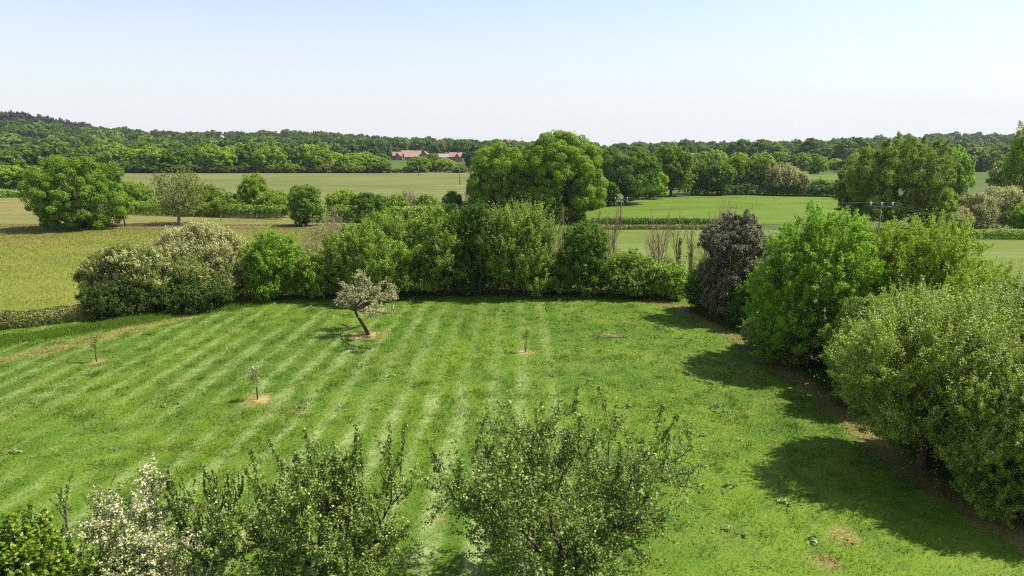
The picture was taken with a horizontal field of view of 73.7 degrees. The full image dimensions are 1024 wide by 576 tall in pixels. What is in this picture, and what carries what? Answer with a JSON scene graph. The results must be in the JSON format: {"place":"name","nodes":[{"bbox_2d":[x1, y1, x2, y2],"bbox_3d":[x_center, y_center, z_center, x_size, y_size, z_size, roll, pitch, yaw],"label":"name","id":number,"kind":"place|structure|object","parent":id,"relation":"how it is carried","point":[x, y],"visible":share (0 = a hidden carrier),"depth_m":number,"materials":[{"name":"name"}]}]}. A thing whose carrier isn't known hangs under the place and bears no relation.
{"place":"outdoors","nodes":[
{"label":"outdoors","id":0,"kind":"place"},
{"bbox_2d":[0,298,269,349],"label":"tall grass","id":1,"kind":"structure","parent":0,"point":[81,329],"depth_m":54.39,"materials":[{"name":"green plant"}]},
{"bbox_2d":[1,226,382,228],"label":"dry field edge","id":2,"kind":"object","parent":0,"point":[286,227],"visible":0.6,"depth_m":120.92,"materials":[{"name":"plant"}]},
{"bbox_2d":[15,151,138,230],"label":"oak tree","id":3,"kind":"object","parent":2,"relation":"on","point":[90,181],"visible":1,"depth_m":115.63,"materials":[{"name":"green plant"}]},
{"bbox_2d":[0,198,403,226],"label":"dry field","id":4,"kind":"structure","parent":0,"point":[13,210],"depth_m":134.64,"materials":[{"name":"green plant"}]},
{"bbox_2d":[125,180,154,211],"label":"field bush","id":5,"kind":"object","parent":4,"relation":"on","point":[142,195],"visible":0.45,"depth_m":149.06,"materials":[{"name":"green plant"}]},
{"bbox_2d":[145,166,208,223],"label":"ash tree","id":6,"kind":"object","parent":4,"relation":"on","point":[174,203],"visible":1,"depth_m":124.79,"materials":[{"name":"green plant"}]},
{"bbox_2d":[181,180,224,213],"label":"field bush","id":7,"kind":"object","parent":4,"relation":"on","point":[210,194],"visible":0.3,"depth_m":142.81,"materials":[{"name":"green plant"}]},
{"bbox_2d":[126,200,291,218],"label":"hedge","id":8,"kind":"object","parent":4,"relation":"on","point":[146,206],"visible":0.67,"depth_m":138.66,"materials":[{"name":"green plant"}]},
{"bbox_2d":[205,188,251,215],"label":"field bush","id":9,"kind":"object","parent":4,"relation":"on","point":[229,197],"visible":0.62,"depth_m":139.99,"materials":[{"name":"green plant"}]},
{"bbox_2d":[235,172,269,214],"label":"field bush","id":10,"kind":"object","parent":4,"relation":"on","point":[251,185],"visible":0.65,"depth_m":141.39,"materials":[{"name":"green plant"}]},
{"bbox_2d":[250,189,289,216],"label":"field bush","id":11,"kind":"object","parent":4,"relation":"on","point":[274,197],"visible":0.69,"depth_m":138.58,"materials":[{"name":"green plant"}]},
{"bbox_2d":[286,184,325,225],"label":"round tree","id":12,"kind":"object","parent":4,"relation":"on","point":[300,204],"visible":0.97,"depth_m":121.98,"materials":[{"name":"green plant"}]},
{"bbox_2d":[324,188,357,218],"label":"field bush","id":13,"kind":"object","parent":4,"relation":"on","point":[343,198],"visible":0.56,"depth_m":131.52,"materials":[{"name":"green plant"}]},
{"bbox_2d":[349,191,388,217],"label":"field bush","id":14,"kind":"object","parent":4,"relation":"on","point":[369,200],"visible":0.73,"depth_m":128.83,"materials":[{"name":"green plant"}]},
{"bbox_2d":[62,172,503,210],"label":"hay field","id":15,"kind":"structure","parent":0,"point":[439,184],"depth_m":283.70,"materials":[{"name":"green plant"}]},
{"bbox_2d":[98,147,126,168],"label":"oak tree","id":16,"kind":"object","parent":15,"relation":"on","point":[105,156],"visible":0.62,"depth_m":378.09,"materials":[{"name":"green plant"}]},
{"bbox_2d":[134,145,167,172],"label":"oak tree","id":17,"kind":"object","parent":15,"relation":"on","point":[146,154],"visible":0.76,"depth_m":375.88,"materials":[{"name":"green plant"}]},
{"bbox_2d":[161,143,195,166],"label":"oak tree","id":18,"kind":"object","parent":15,"relation":"on","point":[180,153],"visible":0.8,"depth_m":379.08,"materials":[{"name":"green plant"}]},
{"bbox_2d":[232,144,265,165],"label":"oak tree","id":19,"kind":"object","parent":15,"relation":"on","point":[246,151],"visible":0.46,"depth_m":381.93,"materials":[{"name":"green plant"}]},
{"bbox_2d":[251,145,290,172],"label":"oak tree","id":20,"kind":"object","parent":15,"relation":"on","point":[271,153],"visible":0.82,"depth_m":376.00,"materials":[{"name":"green plant"}]},
{"bbox_2d":[304,147,334,172],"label":"oak tree","id":21,"kind":"object","parent":15,"relation":"on","point":[318,156],"visible":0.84,"depth_m":378.29,"materials":[{"name":"green plant"}]},
{"bbox_2d":[0,223,622,325],"bbox_3d":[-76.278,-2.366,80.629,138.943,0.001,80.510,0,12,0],"label":"meadow","id":22,"kind":"structure","parent":0,"point":[4,287],"depth_m":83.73,"materials":[{"name":"green plant"}]},
{"bbox_2d":[69,241,176,312],"bbox_3d":[-33.501,-1.268,60.236,8.918,6.273,7.490,0,12,0],"label":"hawthorn bush","id":23,"kind":"object","parent":22,"relation":"on","point":[127,260],"visible":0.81,"depth_m":58.04,"materials":[{"name":"green plant"}]},
{"bbox_2d":[141,266,238,315],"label":"bramble bush","id":24,"kind":"object","parent":22,"relation":"on","point":[195,298],"visible":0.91,"depth_m":58.28,"materials":[{"name":"green plant"}]},
{"bbox_2d":[148,219,252,297],"bbox_3d":[-29.250,-2.772,64.297,10.222,7.624,9.158,0,12,0],"label":"goat willow","id":25,"kind":"object","parent":22,"relation":"on","point":[186,239],"visible":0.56,"depth_m":62.42,"materials":[{"name":"green plant"}]},
{"bbox_2d":[297,208,348,278],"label":"twiggy bush","id":26,"kind":"object","parent":22,"relation":"on","point":[334,223],"visible":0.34,"depth_m":67.30,"materials":[{"name":"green plant"}]},
{"bbox_2d":[0,280,1023,575],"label":"lawn","id":27,"kind":"structure","parent":0,"point":[706,524],"depth_m":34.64,"materials":[{"name":"green plant"}]},
{"bbox_2d":[0,500,94,575],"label":"glossy tree","id":28,"kind":"object","parent":27,"relation":"on","point":[25,550],"visible":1,"depth_m":17.22,"materials":[{"name":"green plant"}]},
{"bbox_2d":[49,467,89,573],"bbox_3d":[-12.422,7.638,19.367,0.778,5.349,0.973,-4,12,-19],"label":"young apple","id":29,"kind":"object","parent":27,"relation":"on","point":[63,503],"visible":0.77,"depth_m":19.10,"materials":[{"name":"green plant"}]},
{"bbox_2d":[63,452,249,575],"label":"blossom tree","id":30,"kind":"object","parent":27,"relation":"on","point":[143,556],"visible":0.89,"depth_m":19.55,"materials":[{"name":"white plant"}]},
{"bbox_2d":[159,463,244,569],"bbox_3d":[-9.884,7.590,21.979,2.736,4.370,1.883,8,14,35],"label":"apple tree","id":31,"kind":"object","parent":27,"relation":"on","point":[174,510],"visible":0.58,"depth_m":21.69,"materials":[{"name":"green plant"}]},
{"bbox_2d":[234,223,306,302],"bbox_3d":[-22.436,-2.402,63.194,6.002,7.275,6.295,3,12,16],"label":"green shrub","id":32,"kind":"object","parent":27,"relation":"on","point":[279,251],"visible":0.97,"depth_m":62.23,"materials":[{"name":"green plant"}]},
{"bbox_2d":[184,420,421,575],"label":"apple tree","id":33,"kind":"object","parent":27,"relation":"on","point":[339,506],"visible":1,"depth_m":20.52,"materials":[{"name":"green plant"}]},
{"bbox_2d":[333,269,399,334],"bbox_3d":[-10.230,1.212,51.024,4.562,5.244,8.965,-8,14,-36],"label":"leaning apple","id":34,"kind":"object","parent":27,"relation":"on","point":[353,296],"visible":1,"depth_m":51.08,"materials":[{"name":"beige plant"}]},
{"bbox_2d":[321,205,439,303],"bbox_3d":[-11.670,-3.428,64.149,11.473,8.946,10.239,8,14,35],"label":"hazel shrub","id":35,"kind":"object","parent":27,"relation":"on","point":[363,252],"visible":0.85,"depth_m":62.31,"materials":[{"name":"green plant"}]},
{"bbox_2d":[405,200,478,295],"bbox_3d":[-6.542,-3.636,64.870,7.200,9.064,7.224,8,14,35],"label":"hazel shrub","id":36,"kind":"object","parent":27,"relation":"on","point":[445,261],"visible":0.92,"depth_m":63.49,"materials":[{"name":"green plant"}]},
{"bbox_2d":[237,289,676,302],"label":"tall grass","id":37,"kind":"structure","parent":27,"relation":"on","point":[413,293],"depth_m":65.26,"materials":[{"name":"green plant"}]},
{"bbox_2d":[1,295,940,544],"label":"weeds","id":38,"kind":"object","parent":27,"relation":"on","point":[721,487],"visible":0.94,"depth_m":36.98,"materials":[{"name":"green plant"}]},
{"bbox_2d":[444,200,506,297],"bbox_3d":[-3.301,-3.860,65.067,6.948,9.449,7.018,0,12,0],"label":"hazel shrub","id":39,"kind":"object","parent":27,"relation":"on","point":[472,213],"visible":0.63,"depth_m":63.94,"materials":[{"name":"green plant"}]},
{"bbox_2d":[473,196,567,295],"bbox_3d":[0.675,-4.202,65.275,9.404,9.993,8.911,0,12,0],"label":"tall shrub","id":40,"kind":"object","parent":27,"relation":"on","point":[537,234],"visible":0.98,"depth_m":63.10,"materials":[{"name":"green plant"}]},
{"bbox_2d":[413,382,724,575],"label":"apple tree","id":41,"kind":"object","parent":27,"relation":"on","point":[601,524],"visible":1,"depth_m":20.24,"materials":[{"name":"green plant"}]},
{"bbox_2d":[551,213,612,298],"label":"conical shrub","id":42,"kind":"object","parent":27,"relation":"on","point":[594,242],"visible":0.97,"depth_m":63.60,"materials":[{"name":"green plant"}]},
{"bbox_2d":[604,247,655,296],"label":"shrub","id":43,"kind":"object","parent":27,"relation":"on","point":[621,276],"visible":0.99,"depth_m":63.28,"materials":[{"name":"green plant"}]},
{"bbox_2d":[643,257,691,300],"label":"shrub","id":44,"kind":"object","parent":27,"relation":"on","point":[661,274],"visible":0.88,"depth_m":62.86,"materials":[{"name":"green plant"}]},
{"bbox_2d":[680,252,709,310],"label":"dark shrub","id":45,"kind":"object","parent":27,"relation":"on","point":[691,285],"visible":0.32,"depth_m":58.88,"materials":[{"name":"green plant"}]},
{"bbox_2d":[689,203,773,318],"bbox_3d":[18.459,-2.086,55.444,7.535,9.831,7.666,0,12,0],"label":"purple tree","id":46,"kind":"object","parent":27,"relation":"on","point":[730,241],"visible":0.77,"depth_m":54.71,"materials":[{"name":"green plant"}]},
{"bbox_2d":[719,277,763,325],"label":"dark shrub","id":47,"kind":"object","parent":27,"relation":"on","point":[737,297],"visible":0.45,"depth_m":52.79,"materials":[{"name":"green plant"}]},
{"bbox_2d":[737,312,772,348],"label":"bush","id":48,"kind":"object","parent":27,"relation":"on","point":[745,329],"visible":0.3,"depth_m":47.98,"materials":[{"name":"green plant"}]},
{"bbox_2d":[770,314,824,367],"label":"dark bush","id":49,"kind":"object","parent":27,"relation":"on","point":[781,355],"visible":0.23,"depth_m":43.73,"materials":[{"name":"green plant"}]},
{"bbox_2d":[740,198,897,368],"bbox_3d":[19.508,-0.220,43.689,9.931,11.076,8.908,0,12,0],"label":"field maple","id":50,"kind":"object","parent":27,"relation":"on","point":[786,282],"visible":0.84,"depth_m":41.70,"materials":[{"name":"green plant"}]},
{"bbox_2d":[686,307,1023,532],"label":"soil","id":51,"kind":"structure","parent":27,"relation":"on","point":[822,374],"depth_m":38.00,"materials":[{"name":"brown soil"}]},
{"bbox_2d":[811,309,905,412],"bbox_3d":[19.117,3.858,36.761,4.932,5.687,4.194,-4,12,-19],"label":"thorn bush","id":52,"kind":"object","parent":27,"relation":"on","point":[835,369],"visible":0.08,"depth_m":36.64,"materials":[{"name":"green plant"}]},
{"bbox_2d":[817,292,900,378],"bbox_3d":[20.176,3.216,38.607,5.480,6.274,5.053,0,12,0],"label":"green bush","id":53,"kind":"object","parent":27,"relation":"on","point":[852,306],"visible":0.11,"depth_m":38.38,"materials":[{"name":"green plant"}]},
{"bbox_2d":[809,266,1023,492],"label":"old hawthorn","id":54,"kind":"object","parent":27,"relation":"on","point":[923,366],"visible":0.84,"depth_m":28.02,"materials":[{"name":"green plant"}]},
{"bbox_2d":[915,261,1022,323],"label":"hawthorn tree","id":55,"kind":"object","parent":27,"relation":"on","point":[984,277],"visible":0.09,"depth_m":37.28,"materials":[{"name":"green plant"}]},
{"bbox_2d":[933,342,1023,528],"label":"thorn bush","id":56,"kind":"object","parent":27,"relation":"on","point":[983,453],"visible":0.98,"depth_m":25.39,"materials":[{"name":"green plant"}]},
{"bbox_2d":[941,259,1023,433],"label":"hawthorn tree","id":57,"kind":"object","parent":27,"relation":"on","point":[1015,288],"visible":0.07,"depth_m":29.96,"materials":[{"name":"green plant"}]},
{"bbox_2d":[968,326,1023,484],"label":"hawthorn tree","id":58,"kind":"object","parent":27,"relation":"on","point":[1022,361],"visible":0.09,"depth_m":25.85,"materials":[{"name":"green plant"}]},
{"bbox_2d":[0,151,1023,294],"bbox_3d":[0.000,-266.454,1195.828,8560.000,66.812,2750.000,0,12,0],"label":"ground","id":59,"kind":"structure","parent":0,"point":[980,177],"depth_m":202.04,"materials":[{"name":"green plant"}]},
{"bbox_2d":[0,165,23,189],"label":"oak tree","id":60,"kind":"object","parent":59,"relation":"on","point":[9,180],"visible":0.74,"depth_m":226.97,"materials":[{"name":"green plant"}]},
{"bbox_2d":[0,149,26,172],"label":"oak tree","id":61,"kind":"object","parent":59,"relation":"on","point":[13,159],"visible":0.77,"depth_m":351.65,"materials":[{"name":"green plant"}]},
{"bbox_2d":[0,110,90,131],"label":"pine wood","id":62,"kind":"object","parent":59,"relation":"on","point":[8,115],"visible":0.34,"depth_m":1009.15,"materials":[{"name":"green plant"}]},
{"bbox_2d":[0,302,95,329],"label":"hedge","id":63,"kind":"object","parent":59,"relation":"on","point":[48,315],"visible":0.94,"depth_m":54.56,"materials":[{"name":"green plant"}]},
{"bbox_2d":[73,275,152,316],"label":"bramble bush","id":64,"kind":"object","parent":59,"relation":"on","point":[98,298],"visible":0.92,"depth_m":56.57,"materials":[{"name":"green plant"}]},
{"bbox_2d":[162,248,241,301],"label":"hawthorn bush","id":65,"kind":"object","parent":59,"relation":"on","point":[223,271],"visible":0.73,"depth_m":61.00,"materials":[{"name":"green plant"}]},
{"bbox_2d":[206,146,239,166],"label":"oak tree","id":66,"kind":"object","parent":59,"relation":"on","point":[229,158],"visible":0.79,"depth_m":376.95,"materials":[{"name":"green plant"}]},
{"bbox_2d":[0,117,603,167],"bbox_3d":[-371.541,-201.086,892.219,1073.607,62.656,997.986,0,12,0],"label":"woodland","id":67,"kind":"object","parent":59,"relation":"on","point":[29,142],"visible":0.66,"depth_m":695.72,"materials":[{"name":"green plant"}]},
{"bbox_2d":[284,247,345,298],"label":"shrub","id":68,"kind":"object","parent":59,"relation":"on","point":[307,274],"visible":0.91,"depth_m":62.86,"materials":[{"name":"green plant"}]},
{"bbox_2d":[62,253,694,306],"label":"undergrowth","id":69,"kind":"object","parent":59,"relation":"on","point":[244,278],"visible":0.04,"depth_m":65.86,"materials":[{"name":"green plant"}]},
{"bbox_2d":[319,202,466,222],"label":"hedge","id":70,"kind":"object","parent":59,"relation":"on","point":[403,211],"visible":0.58,"depth_m":129.40,"materials":[{"name":"green plant"}]},
{"bbox_2d":[462,138,546,217],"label":"oak tree","id":71,"kind":"object","parent":59,"relation":"on","point":[492,185],"visible":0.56,"depth_m":132.85,"materials":[{"name":"green plant"}]},
{"bbox_2d":[534,244,575,293],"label":"dark shrub","id":72,"kind":"object","parent":59,"relation":"on","point":[557,285],"visible":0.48,"depth_m":64.58,"materials":[{"name":"green plant"}]},
{"bbox_2d":[636,170,668,198],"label":"dark bush","id":73,"kind":"object","parent":59,"relation":"on","point":[657,190],"visible":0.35,"depth_m":185.73,"materials":[{"name":"green plant"}]},
{"bbox_2d":[651,143,695,195],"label":"lime tree","id":74,"kind":"object","parent":59,"relation":"on","point":[679,159],"visible":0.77,"depth_m":196.12,"materials":[{"name":"green plant"}]},
{"bbox_2d":[687,158,706,191],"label":"hedgerow tree","id":75,"kind":"object","parent":59,"relation":"on","point":[697,171],"visible":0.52,"depth_m":205.63,"materials":[{"name":"green plant"}]},
{"bbox_2d":[702,159,737,194],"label":"hedgerow tree","id":76,"kind":"object","parent":59,"relation":"on","point":[712,172],"visible":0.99,"depth_m":200.12,"materials":[{"name":"green plant"}]},
{"bbox_2d":[722,152,751,193],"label":"hedgerow tree","id":77,"kind":"object","parent":59,"relation":"on","point":[741,164],"visible":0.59,"depth_m":205.33,"materials":[{"name":"green plant"}]},
{"bbox_2d":[725,138,752,157],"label":"oak tree","id":78,"kind":"object","parent":59,"relation":"on","point":[742,145],"visible":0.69,"depth_m":568.79,"materials":[{"name":"green plant"}]},
{"bbox_2d":[739,150,780,193],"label":"hedgerow tree","id":79,"kind":"object","parent":59,"relation":"on","point":[758,167],"visible":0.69,"depth_m":204.84,"materials":[{"name":"green plant"}]},
{"bbox_2d":[746,139,782,157],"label":"oak tree","id":80,"kind":"object","parent":59,"relation":"on","point":[767,146],"visible":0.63,"depth_m":552.39,"materials":[{"name":"green plant"}]},
{"bbox_2d":[782,170,811,194],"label":"hedgerow tree","id":81,"kind":"object","parent":59,"relation":"on","point":[801,178],"visible":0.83,"depth_m":197.63,"materials":[{"name":"green plant"}]},
{"bbox_2d":[790,152,813,171],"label":"oak tree","id":82,"kind":"object","parent":59,"relation":"on","point":[802,160],"visible":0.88,"depth_m":363.62,"materials":[{"name":"green plant"}]},
{"bbox_2d":[600,131,1023,171],"bbox_3d":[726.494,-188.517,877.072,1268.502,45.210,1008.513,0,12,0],"label":"woodland","id":83,"kind":"object","parent":59,"relation":"on","point":[987,151],"visible":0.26,"depth_m":713.53,"materials":[{"name":"green plant"}]},
{"bbox_2d":[832,138,857,159],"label":"oak tree","id":84,"kind":"object","parent":59,"relation":"on","point":[843,146],"visible":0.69,"depth_m":558.12,"materials":[{"name":"green plant"}]},
{"bbox_2d":[831,156,873,222],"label":"willow tree","id":85,"kind":"object","parent":59,"relation":"on","point":[842,197],"visible":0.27,"depth_m":125.52,"materials":[{"name":"green plant"}]},
{"bbox_2d":[843,131,962,230],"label":"willow tree","id":86,"kind":"object","parent":59,"relation":"on","point":[887,177],"visible":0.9,"depth_m":110.16,"materials":[{"name":"green plant"}]},
{"bbox_2d":[911,184,960,227],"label":"young tree","id":87,"kind":"object","parent":59,"relation":"on","point":[940,204],"visible":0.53,"depth_m":110.04,"materials":[{"name":"green plant"}]},
{"bbox_2d":[938,205,975,228],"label":"sallow bush","id":88,"kind":"object","parent":59,"relation":"on","point":[963,213],"visible":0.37,"depth_m":110.18,"materials":[{"name":"beige plant"}]},
{"bbox_2d":[947,144,976,205],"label":"poplar tree","id":89,"kind":"object","parent":59,"relation":"on","point":[963,178],"visible":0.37,"depth_m":117.61,"materials":[{"name":"green plant"}]},
{"bbox_2d":[956,190,1001,229],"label":"sallow bush","id":90,"kind":"object","parent":59,"relation":"on","point":[982,206],"visible":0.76,"depth_m":113.05,"materials":[{"name":"green plant"}]},
{"bbox_2d":[978,184,1023,228],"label":"sallow bush","id":91,"kind":"object","parent":59,"relation":"on","point":[1007,196],"visible":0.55,"depth_m":116.24,"materials":[{"name":"green plant"}]},
{"bbox_2d":[983,159,1020,186],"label":"silver tree","id":92,"kind":"object","parent":59,"relation":"on","point":[994,178],"visible":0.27,"depth_m":143.49,"materials":[{"name":"green plant"}]},
{"bbox_2d":[1000,120,1023,193],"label":"poplar tree","id":93,"kind":"object","parent":59,"relation":"on","point":[1010,177],"visible":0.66,"depth_m":128.45,"materials":[{"name":"green plant"}]},
{"bbox_2d":[1006,199,1023,228],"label":"green bush","id":94,"kind":"object","parent":59,"relation":"on","point":[1017,220],"visible":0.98,"depth_m":111.29,"materials":[{"name":"green plant"}]},
{"bbox_2d":[0,0,1023,146],"label":"sky","id":95,"kind":"structure","parent":0,"point":[608,72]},
{"bbox_2d":[401,226,1023,293],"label":"pasture","id":96,"kind":"structure","parent":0,"point":[1004,251],"depth_m":97.96,"materials":[{"name":"green plant"}]},
{"bbox_2d":[589,224,710,229],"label":"hedge","id":97,"kind":"object","parent":96,"relation":"on","point":[631,227],"visible":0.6,"depth_m":118.01,"materials":[{"name":"green plant"}]},
{"bbox_2d":[644,207,675,263],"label":"bare tree","id":98,"kind":"object","parent":96,"relation":"on","point":[657,249],"visible":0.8,"depth_m":67.80,"materials":[{"name":"plant"}]},
{"bbox_2d":[833,206,1022,299],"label":"young maple","id":99,"kind":"object","parent":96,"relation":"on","point":[935,259],"visible":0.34,"depth_m":41.78,"materials":[{"name":"green plant"}]},
{"bbox_2d":[919,227,1023,239],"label":"hedge","id":100,"kind":"object","parent":96,"relation":"on","point":[1001,233],"visible":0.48,"depth_m":105.52,"materials":[{"name":"green plant"}]},
{"bbox_2d":[557,193,899,223],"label":"bright field","id":101,"kind":"structure","parent":0,"point":[776,210],"depth_m":161.26,"materials":[{"name":"green plant"}]},
{"bbox_2d":[510,129,608,223],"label":"oak tree","id":102,"kind":"object","parent":101,"relation":"on","point":[567,157],"visible":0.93,"depth_m":126.54,"materials":[{"name":"green plant"}]},
{"bbox_2d":[595,146,662,202],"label":"oak tree","id":103,"kind":"object","parent":101,"relation":"on","point":[640,163],"visible":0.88,"depth_m":167.91,"materials":[{"name":"green plant"}]},
{"bbox_2d":[591,217,725,224],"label":"hedge","id":104,"kind":"object","parent":101,"relation":"on","point":[683,220],"visible":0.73,"depth_m":125.78,"materials":[{"name":"green plant"}]},
{"bbox_2d":[687,182,841,196],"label":"hedge","id":105,"kind":"object","parent":101,"relation":"on","point":[746,188],"visible":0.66,"depth_m":201.36,"materials":[{"name":"green plant"}]},
{"bbox_2d":[763,162,798,194],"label":"hedgerow tree","id":106,"kind":"object","parent":101,"relation":"on","point":[776,175],"visible":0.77,"depth_m":200.65,"materials":[{"name":"green plant"}]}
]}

